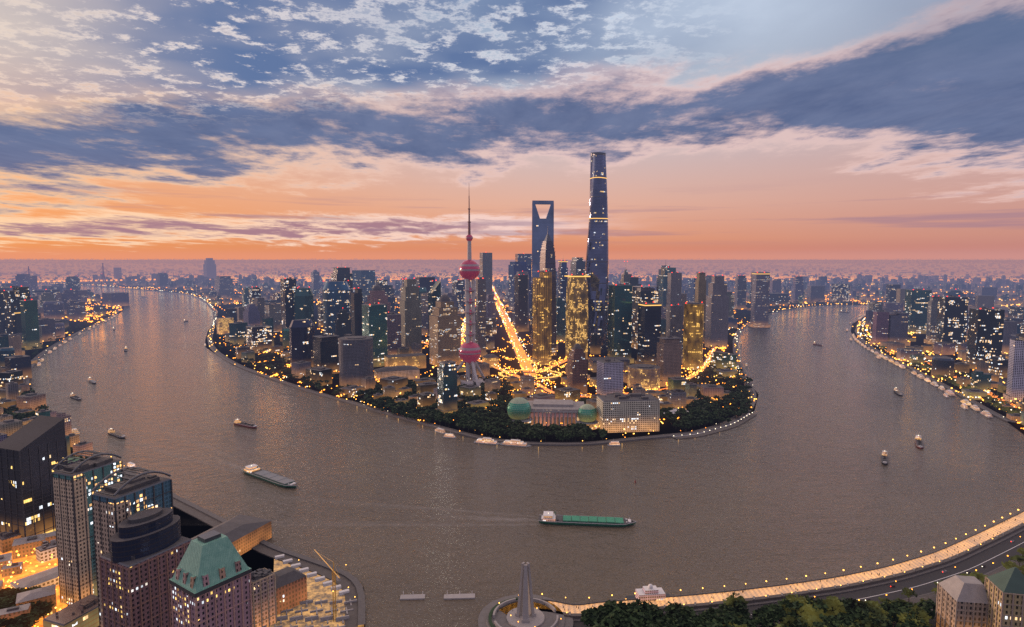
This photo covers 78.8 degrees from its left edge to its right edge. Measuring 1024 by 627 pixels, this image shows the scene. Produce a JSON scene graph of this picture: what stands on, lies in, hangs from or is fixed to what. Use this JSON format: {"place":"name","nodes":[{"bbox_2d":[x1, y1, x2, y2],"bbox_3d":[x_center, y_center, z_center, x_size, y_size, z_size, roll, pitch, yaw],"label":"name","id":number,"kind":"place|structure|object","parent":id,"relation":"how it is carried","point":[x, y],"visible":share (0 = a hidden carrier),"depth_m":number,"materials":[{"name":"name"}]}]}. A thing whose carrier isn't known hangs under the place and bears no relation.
{"place":"outdoors","nodes":[
{"label":"outdoors","id":0,"kind":"place"},
{"bbox_2d":[20,299,41,349],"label":"building","id":1,"kind":"structure","parent":0,"point":[29,323],"depth_m":2077.21,"materials":[{"name":"glass"}]},
{"bbox_2d":[0,551,66,626],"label":"street","id":2,"kind":"structure","parent":0,"point":[29,567],"depth_m":609.99,"materials":[{"name":"asphalt"}]},
{"bbox_2d":[0,529,20,552],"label":"building","id":3,"kind":"structure","parent":2,"relation":"on","point":[7,539],"depth_m":649.38,"materials":[{"name":"concrete"}]},
{"bbox_2d":[0,531,56,626],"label":"low-rise buildings","id":4,"kind":"structure","parent":2,"relation":"on","point":[24,546],"depth_m":598.10,"materials":[{"name":"brick"}]},
{"bbox_2d":[10,566,58,588],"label":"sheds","id":5,"kind":"object","parent":2,"relation":"on","point":[47,577],"visible":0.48,"depth_m":576.12,"materials":[{"name":"metal"}]},
{"bbox_2d":[35,539,56,562],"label":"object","id":6,"kind":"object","parent":2,"relation":"on","point":[45,550],"visible":0.85,"depth_m":629.81,"materials":[{"name":"concrete"}]},
{"bbox_2d":[65,276,80,289],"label":"building","id":7,"kind":"structure","parent":0,"point":[72,282],"depth_m":4695.44,"materials":[{"name":"metal"}]},
{"bbox_2d":[91,467,173,626],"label":"high-rise building","id":8,"kind":"structure","parent":0,"point":[115,505],"depth_m":470.90,"materials":[{"name":"glass"}]},
{"bbox_2d":[99,507,192,626],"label":"round top tower","id":9,"kind":"structure","parent":0,"point":[139,562],"depth_m":452.64,"materials":[{"name":"stone"}]},
{"bbox_2d":[156,273,167,287],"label":"building","id":10,"kind":"structure","parent":0,"point":[162,280],"depth_m":6247.15,"materials":[{"name":"metal"}]},
{"bbox_2d":[203,258,216,278],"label":"building","id":11,"kind":"structure","parent":0,"point":[209,267],"depth_m":8592.43,"materials":[{"name":"metal"}]},
{"bbox_2d":[169,530,252,626],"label":"green roof tower","id":12,"kind":"structure","parent":0,"point":[210,582],"depth_m":410.04,"materials":[{"name":"pink stone"}]},
{"bbox_2d":[214,275,232,297],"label":"building","id":13,"kind":"structure","parent":0,"point":[223,283],"depth_m":4687.91,"materials":[{"name":"metal"}]},
{"bbox_2d":[216,317,232,334],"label":"building","id":14,"kind":"structure","parent":0,"point":[223,325],"depth_m":2488.74,"materials":[{"name":"concrete"}]},
{"bbox_2d":[248,286,260,303],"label":"building","id":15,"kind":"structure","parent":0,"point":[254,292],"depth_m":2791.00,"materials":[{"name":"concrete"}]},
{"bbox_2d":[246,325,271,352],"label":"building","id":16,"kind":"structure","parent":0,"point":[258,337],"depth_m":2016.29,"materials":[{"name":"metal"}]},
{"bbox_2d":[253,297,265,324],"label":"building","id":17,"kind":"structure","parent":0,"point":[260,302],"depth_m":2728.66,"materials":[{"name":"concrete"}]},
{"bbox_2d":[264,302,281,331],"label":"building","id":18,"kind":"structure","parent":0,"point":[273,310],"depth_m":2571.93,"materials":[{"name":"concrete"}]},
{"bbox_2d":[280,277,295,341],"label":"building","id":19,"kind":"structure","parent":0,"point":[287,287],"depth_m":2254.77,"materials":[{"name":"glass"}]},
{"bbox_2d":[289,319,314,366],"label":"building","id":20,"kind":"structure","parent":0,"point":[301,334],"depth_m":1692.36,"materials":[{"name":"glass"}]},
{"bbox_2d":[294,287,313,323],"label":"building","id":21,"kind":"structure","parent":0,"point":[303,303],"depth_m":2226.51,"materials":[{"name":"glass"}]},
{"bbox_2d":[311,270,319,293],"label":"building","id":22,"kind":"structure","parent":0,"point":[315,279],"depth_m":5125.61,"materials":[{"name":"metal"}]},
{"bbox_2d":[313,334,338,373],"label":"building","id":23,"kind":"structure","parent":0,"point":[325,351],"depth_m":1636.29,"materials":[{"name":"glass"}]},
{"bbox_2d":[323,280,350,334],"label":"building","id":24,"kind":"structure","parent":0,"point":[336,296],"depth_m":2268.28,"materials":[{"name":"glass"}]},
{"bbox_2d":[331,265,352,292],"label":"building","id":25,"kind":"structure","parent":0,"point":[341,273],"depth_m":2811.56,"materials":[{"name":"glass"}]},
{"bbox_2d":[338,336,373,386],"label":"building","id":26,"kind":"structure","parent":0,"point":[355,359],"depth_m":1456.05,"materials":[{"name":"metal"}]},
{"bbox_2d":[362,302,387,366],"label":"building","id":27,"kind":"structure","parent":0,"point":[374,320],"depth_m":1747.19,"materials":[{"name":"glass"}]},
{"bbox_2d":[365,285,390,311],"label":"building","id":28,"kind":"structure","parent":0,"point":[377,294],"depth_m":2232.25,"materials":[{"name":"concrete"}]},
{"bbox_2d":[387,312,400,354],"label":"building","id":29,"kind":"structure","parent":0,"point":[393,331],"depth_m":1882.76,"materials":[{"name":"concrete"}]},
{"bbox_2d":[374,365,419,381],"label":"building","id":30,"kind":"structure","parent":0,"point":[409,372],"depth_m":1560.08,"materials":[{"name":"concrete"}]},
{"bbox_2d":[384,353,425,367],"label":"building","id":31,"kind":"structure","parent":0,"point":[418,360],"depth_m":1710.81,"materials":[{"name":"concrete"}]},
{"bbox_2d":[429,294,460,366],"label":"building","id":32,"kind":"structure","parent":0,"point":[444,331],"depth_m":1763.14,"materials":[{"name":"concrete"}]},
{"bbox_2d":[435,360,457,413],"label":"building","id":33,"kind":"structure","parent":0,"point":[447,384],"depth_m":1199.02,"materials":[{"name":"glass"}]},
{"bbox_2d":[0,284,1023,626],"bbox_3d":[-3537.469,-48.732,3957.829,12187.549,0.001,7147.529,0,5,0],"label":"river water","id":34,"kind":"structure","parent":0,"point":[794,480],"depth_m":900.87,"materials":[{"name":"brown liquid"}]},
{"bbox_2d":[242,463,296,487],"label":"barge","id":35,"kind":"object","parent":34,"relation":"on","point":[254,470],"visible":1,"depth_m":857.72},
{"bbox_2d":[500,439,530,446],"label":"cruise boat","id":36,"kind":"object","parent":34,"relation":"on","point":[515,442],"visible":1,"depth_m":1013.21,"materials":[{"name":"white metal"}]},
{"bbox_2d":[23,283,1023,626],"bbox_3d":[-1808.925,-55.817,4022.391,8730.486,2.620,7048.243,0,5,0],"label":"quay walls","id":37,"kind":"structure","parent":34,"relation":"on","point":[351,583],"depth_m":1040.49,"materials":[{"name":"concrete"}]},
{"bbox_2d":[400,480,669,600],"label":"pontoons and signal station","id":38,"kind":"object","parent":34,"relation":"on","point":[650,592],"visible":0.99,"depth_m":557.66,"materials":[{"name":"concrete"}]},
{"bbox_2d":[538,511,636,526],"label":"barge","id":39,"kind":"object","parent":34,"relation":"on","point":[548,517],"visible":1,"depth_m":715.02},
{"bbox_2d":[660,401,756,439],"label":"tip pier and pavilions","id":40,"kind":"structure","parent":34,"relation":"on","point":[745,418],"depth_m":1114.41,"materials":[{"name":"white paint"}]},
{"bbox_2d":[0,258,1023,626],"bbox_3d":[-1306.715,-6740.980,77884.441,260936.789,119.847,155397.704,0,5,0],"label":"buildings","id":41,"kind":"structure","parent":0,"point":[676,264],"depth_m":14011.31,"materials":[{"name":"grey concrete"}]},
{"bbox_2d":[0,260,1023,626],"bbox_3d":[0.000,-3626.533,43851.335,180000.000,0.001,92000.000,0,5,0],"label":"ground","id":42,"kind":"structure","parent":0,"point":[718,262],"depth_m":27630.24,"materials":[{"name":"grey"}]},
{"bbox_2d":[0,290,5,333],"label":"building","id":43,"kind":"structure","parent":42,"relation":"on","point":[2,320],"depth_m":2262.16,"materials":[{"name":"glass"}]},
{"bbox_2d":[3,286,29,335],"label":"building","id":44,"kind":"structure","parent":42,"relation":"on","point":[14,296],"depth_m":2161.52,"materials":[{"name":"concrete"}]},
{"bbox_2d":[0,415,67,537],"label":"office building","id":45,"kind":"structure","parent":42,"relation":"on","point":[33,453],"depth_m":664.03,"materials":[{"name":"glass"}]},
{"bbox_2d":[43,594,98,626],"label":"building","id":46,"kind":"structure","parent":42,"relation":"on","point":[83,612],"depth_m":508.22,"materials":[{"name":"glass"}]},
{"bbox_2d":[0,263,156,285],"bbox_3d":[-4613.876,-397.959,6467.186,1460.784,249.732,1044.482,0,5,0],"label":"yangpu bridge","id":47,"kind":"structure","parent":42,"relation":"on","point":[101,280],"depth_m":6613.00,"materials":[{"name":"concrete"}]},
{"bbox_2d":[52,450,123,604],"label":"high-rise building","id":48,"kind":"structure","parent":42,"relation":"on","point":[74,484],"depth_m":545.43,"materials":[{"name":"concrete"}]},
{"bbox_2d":[191,514,271,555],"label":"riverside warehouse","id":49,"kind":"structure","parent":42,"relation":"on","point":[244,533],"depth_m":656.68,"materials":[{"name":"concrete"}]},
{"bbox_2d":[251,568,276,626],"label":"building","id":50,"kind":"structure","parent":42,"relation":"on","point":[264,601],"depth_m":513.29,"materials":[{"name":"beige stone"}]},
{"bbox_2d":[273,567,306,614],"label":"building","id":51,"kind":"structure","parent":42,"relation":"on","point":[291,587],"depth_m":544.14,"materials":[{"name":"brick"}]},
{"bbox_2d":[263,549,363,626],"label":"construction site","id":52,"kind":"object","parent":42,"relation":"on","point":[323,604],"visible":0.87,"depth_m":543.58,"materials":[{"name":"concrete"}]},
{"bbox_2d":[0,274,686,457],"bbox_3d":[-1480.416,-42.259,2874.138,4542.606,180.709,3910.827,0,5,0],"label":"buildings","id":53,"kind":"structure","parent":42,"relation":"on","point":[33,401],"depth_m":1242.13,"materials":[{"name":"grey concrete"}]},
{"bbox_2d":[351,287,362,335],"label":"building","id":54,"kind":"structure","parent":42,"relation":"on","point":[356,307],"depth_m":1931.69,"materials":[{"name":"metal"}]},
{"bbox_2d":[399,278,421,353],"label":"building","id":55,"kind":"structure","parent":42,"relation":"on","point":[410,313],"depth_m":1944.93,"materials":[{"name":"concrete"}]},
{"bbox_2d":[428,280,440,337],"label":"building","id":56,"kind":"structure","parent":42,"relation":"on","point":[434,294],"depth_m":2130.79,"materials":[{"name":"glass"}]},
{"bbox_2d":[457,196,484,390],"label":"television tower","id":57,"kind":"structure","parent":42,"relation":"on","point":[469,349],"depth_m":1452.36,"materials":[{"name":"metal"}]},
{"bbox_2d":[225,261,737,356],"bbox_3d":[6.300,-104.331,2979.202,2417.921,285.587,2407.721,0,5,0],"label":"buildings","id":58,"kind":"structure","parent":42,"relation":"on","point":[515,267],"depth_m":3140.53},
{"bbox_2d":[476,277,486,356],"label":"building","id":59,"kind":"structure","parent":42,"relation":"on","point":[481,312],"depth_m":1911.68,"materials":[{"name":"concrete"}]},
{"bbox_2d":[482,354,498,367],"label":"building","id":60,"kind":"structure","parent":42,"relation":"on","point":[492,360],"depth_m":1740.27,"materials":[{"name":"concrete"}]},
{"bbox_2d":[0,281,1020,626],"bbox_3d":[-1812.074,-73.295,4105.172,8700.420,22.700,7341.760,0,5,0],"label":"trees","id":61,"kind":"object","parent":42,"relation":"on","point":[494,419],"visible":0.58,"depth_m":1071.98,"materials":[{"name":"green plant"}]},
{"bbox_2d":[0,253,1023,441],"bbox_3d":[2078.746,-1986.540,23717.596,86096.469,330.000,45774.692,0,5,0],"label":"city blocks","id":62,"kind":"structure","parent":42,"relation":"on","point":[18,369],"depth_m":2318.65,"materials":[{"name":"grey concrete"}]},
{"bbox_2d":[0,261,1023,454],"bbox_3d":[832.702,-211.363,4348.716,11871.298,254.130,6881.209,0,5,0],"label":"city buildings","id":63,"kind":"structure","parent":42,"relation":"on","point":[722,360],"depth_m":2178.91,"materials":[{"name":"grey concrete"}]},
{"bbox_2d":[498,369,561,380],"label":"circular footbridge","id":64,"kind":"object","parent":42,"relation":"on","point":[500,374],"visible":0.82,"depth_m":1619.93,"materials":[{"name":"concrete"}]},
{"bbox_2d":[530,271,553,364],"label":"building","id":65,"kind":"structure","parent":42,"relation":"on","point":[542,325],"depth_m":1774.60,"materials":[{"name":"gold metal"}]},
{"bbox_2d":[531,200,553,348],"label":"skyscraper","id":66,"kind":"structure","parent":42,"relation":"on","point":[541,228],"depth_m":2058.73,"materials":[{"name":"glass"}]},
{"bbox_2d":[539,232,555,355],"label":"skyscraper","id":67,"kind":"structure","parent":42,"relation":"on","point":[547,259],"depth_m":1924.09,"materials":[{"name":"metal"}]},
{"bbox_2d":[507,397,597,429],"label":"convention center","id":68,"kind":"structure","parent":42,"relation":"on","point":[552,411],"depth_m":1127.73,"materials":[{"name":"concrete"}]},
{"bbox_2d":[558,260,567,299],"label":"building","id":69,"kind":"structure","parent":42,"relation":"on","point":[562,278],"depth_m":2764.75,"materials":[{"name":"metal"}]},
{"bbox_2d":[564,274,589,358],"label":"building","id":70,"kind":"structure","parent":42,"relation":"on","point":[577,309],"depth_m":1847.56,"materials":[{"name":"gold metal"}]},
{"bbox_2d":[567,343,587,395],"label":"building","id":71,"kind":"structure","parent":42,"relation":"on","point":[577,365],"depth_m":1375.94,"materials":[{"name":"concrete"}]},
{"bbox_2d":[585,152,608,351],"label":"skyscraper","id":72,"kind":"structure","parent":42,"relation":"on","point":[596,266],"depth_m":2005.75,"materials":[{"name":"glass"}]},
{"bbox_2d":[594,359,623,394],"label":"building","id":73,"kind":"structure","parent":42,"relation":"on","point":[609,376],"depth_m":1314.07,"materials":[{"name":"concrete"}]},
{"bbox_2d":[628,364,659,389],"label":"building","id":74,"kind":"structure","parent":42,"relation":"on","point":[646,376],"depth_m":1427.05,"materials":[{"name":"concrete"}]},
{"bbox_2d":[656,334,681,386],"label":"building","id":75,"kind":"structure","parent":42,"relation":"on","point":[669,355],"depth_m":1484.23,"materials":[{"name":"concrete"}]},
{"bbox_2d":[667,272,681,304],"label":"building","id":76,"kind":"structure","parent":42,"relation":"on","point":[674,285],"depth_m":2340.61,"materials":[{"name":"concrete"}]},
{"bbox_2d":[682,302,703,369],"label":"building","id":77,"kind":"structure","parent":42,"relation":"on","point":[693,325],"depth_m":1697.85,"materials":[{"name":"gold metal"}]},
{"bbox_2d":[695,272,705,343],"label":"building","id":78,"kind":"structure","parent":42,"relation":"on","point":[700,289],"depth_m":2205.35,"materials":[{"name":"concrete"}]},
{"bbox_2d":[705,275,728,347],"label":"building","id":79,"kind":"structure","parent":42,"relation":"on","point":[716,317],"depth_m":2099.05,"materials":[{"name":"concrete"}]},
{"bbox_2d":[497,511,1023,626],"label":"riverside promenade","id":80,"kind":"structure","parent":42,"relation":"on","point":[968,555],"depth_m":586.42,"materials":[{"name":"beige"}]},
{"bbox_2d":[478,562,572,626],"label":"peoples heroes monument","id":81,"kind":"object","parent":80,"relation":"on","point":[526,612],"visible":1,"depth_m":522.42,"materials":[{"name":"stone"}]},
{"bbox_2d":[44,284,1020,600],"bbox_3d":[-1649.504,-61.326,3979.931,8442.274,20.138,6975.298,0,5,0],"label":"lamps","id":82,"kind":"object","parent":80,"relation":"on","point":[548,374],"visible":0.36,"depth_m":2400.35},
{"bbox_2d":[722,321,1023,626],"bbox_3d":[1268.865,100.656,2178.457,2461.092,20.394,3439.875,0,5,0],"label":"trees","id":83,"kind":"object","parent":42,"relation":"on","point":[811,615],"visible":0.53,"depth_m":522.05,"materials":[{"name":"green plant"}]},
{"bbox_2d":[885,284,900,301],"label":"building","id":84,"kind":"structure","parent":42,"relation":"on","point":[891,289],"depth_m":3686.04,"materials":[{"name":"concrete"}]},
{"bbox_2d":[888,311,909,345],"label":"building","id":85,"kind":"structure","parent":42,"relation":"on","point":[898,327],"depth_m":2160.53,"materials":[{"name":"concrete"}]},
{"bbox_2d":[924,295,937,343],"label":"building","id":86,"kind":"structure","parent":42,"relation":"on","point":[931,326],"depth_m":2204.20,"materials":[{"name":"concrete"}]},
{"bbox_2d":[932,295,968,351],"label":"building","id":87,"kind":"structure","parent":42,"relation":"on","point":[952,314],"depth_m":2026.26,"materials":[{"name":"glass"}]},
{"bbox_2d":[962,307,1004,368],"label":"building","id":88,"kind":"structure","parent":42,"relation":"on","point":[985,334],"depth_m":1700.50,"materials":[{"name":"glass"}]},
{"bbox_2d":[984,567,1023,626],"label":"building","id":89,"kind":"structure","parent":42,"relation":"on","point":[1004,589],"depth_m":462.18,"materials":[{"name":"stone"}]},
{"bbox_2d":[1003,334,1023,402],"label":"building","id":90,"kind":"structure","parent":42,"relation":"on","point":[1015,382],"depth_m":1309.84,"materials":[{"name":"concrete"}]},
{"bbox_2d":[0,258,1023,626],"bbox_3d":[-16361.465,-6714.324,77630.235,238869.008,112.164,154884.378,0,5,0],"label":"lamps","id":91,"kind":"object","parent":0,"point":[816,264],"visible":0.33,"depth_m":13795.14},
{"bbox_2d":[0,0,1023,259],"label":"sky","id":92,"kind":"structure","parent":0,"point":[130,129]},
{"bbox_2d":[513,274,528,331],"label":"building","id":93,"kind":"structure","parent":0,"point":[521,302],"depth_m":2577.05,"materials":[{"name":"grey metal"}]},
{"bbox_2d":[422,288,716,396],"bbox_3d":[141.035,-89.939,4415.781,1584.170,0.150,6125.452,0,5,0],"label":"illuminated streets","id":94,"kind":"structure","parent":0,"point":[521,353],"depth_m":1853.78,"materials":[{"name":"yellow asphalt"}]},
{"bbox_2d":[588,357,629,371],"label":"building","id":95,"kind":"structure","parent":0,"point":[592,364],"depth_m":1675.84,"materials":[{"name":"concrete"}]},
{"bbox_2d":[605,284,633,362],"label":"building","id":96,"kind":"structure","parent":0,"point":[619,318],"depth_m":1795.98,"materials":[{"name":"glass"}]},
{"bbox_2d":[596,393,659,432],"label":"building","id":97,"kind":"structure","parent":0,"point":[630,412],"depth_m":1093.15,"materials":[{"name":"concrete"}]},
{"bbox_2d":[631,285,658,348],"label":"building","id":98,"kind":"structure","parent":0,"point":[643,295],"depth_m":2078.16,"materials":[{"name":"metal"}]},
{"bbox_2d":[635,302,661,364],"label":"building","id":99,"kind":"structure","parent":0,"point":[649,323],"depth_m":1731.17,"materials":[{"name":"glass"}]},
{"bbox_2d":[666,304,682,362],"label":"building","id":100,"kind":"structure","parent":0,"point":[674,319],"depth_m":1796.06,"materials":[{"name":"concrete"}]},
{"bbox_2d":[667,389,686,408],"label":"building","id":101,"kind":"structure","parent":0,"point":[676,398],"depth_m":1247.17,"materials":[{"name":"metal"}]},
{"bbox_2d":[734,275,746,308],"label":"building","id":102,"kind":"structure","parent":0,"point":[740,292],"depth_m":3685.66,"materials":[{"name":"glass"}]},
{"bbox_2d":[748,272,770,327],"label":"building","id":103,"kind":"structure","parent":0,"point":[760,299],"depth_m":2724.12,"materials":[{"name":"glass"}]},
{"bbox_2d":[769,279,781,292],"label":"building","id":104,"kind":"structure","parent":0,"point":[775,285],"depth_m":4521.27,"materials":[{"name":"concrete"}]},
{"bbox_2d":[769,293,787,305],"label":"building","id":105,"kind":"structure","parent":0,"point":[775,299],"depth_m":3930.70,"materials":[{"name":"concrete"}]},
{"bbox_2d":[791,275,803,302],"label":"building","id":106,"kind":"structure","parent":0,"point":[798,282],"depth_m":4184.90,"materials":[{"name":"metal"}]},
{"bbox_2d":[805,286,826,301],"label":"building","id":107,"kind":"structure","parent":0,"point":[817,293],"depth_m":4306.24,"materials":[{"name":"metal"}]},
{"bbox_2d":[830,284,850,302],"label":"building","id":108,"kind":"structure","parent":0,"point":[840,292],"depth_m":4236.96,"materials":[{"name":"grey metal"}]},
{"bbox_2d":[870,310,888,345],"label":"building","id":109,"kind":"structure","parent":0,"point":[880,325],"depth_m":2167.13,"materials":[{"name":"concrete"}]},
{"bbox_2d":[904,289,931,333],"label":"building","id":110,"kind":"structure","parent":0,"point":[916,304],"depth_m":2507.01,"materials":[{"name":"glass"}]},
{"bbox_2d":[935,575,987,626],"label":"building","id":111,"kind":"structure","parent":0,"point":[961,601],"depth_m":484.33,"materials":[{"name":"stone"}]},
{"bbox_2d":[977,287,998,302],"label":"building","id":112,"kind":"structure","parent":0,"point":[990,291],"depth_m":4237.42,"materials":[{"name":"metal"}]},
{"bbox_2d":[1002,319,1017,353],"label":"building","id":113,"kind":"structure","parent":0,"point":[1009,328],"depth_m":1972.79,"materials":[{"name":"metal"}]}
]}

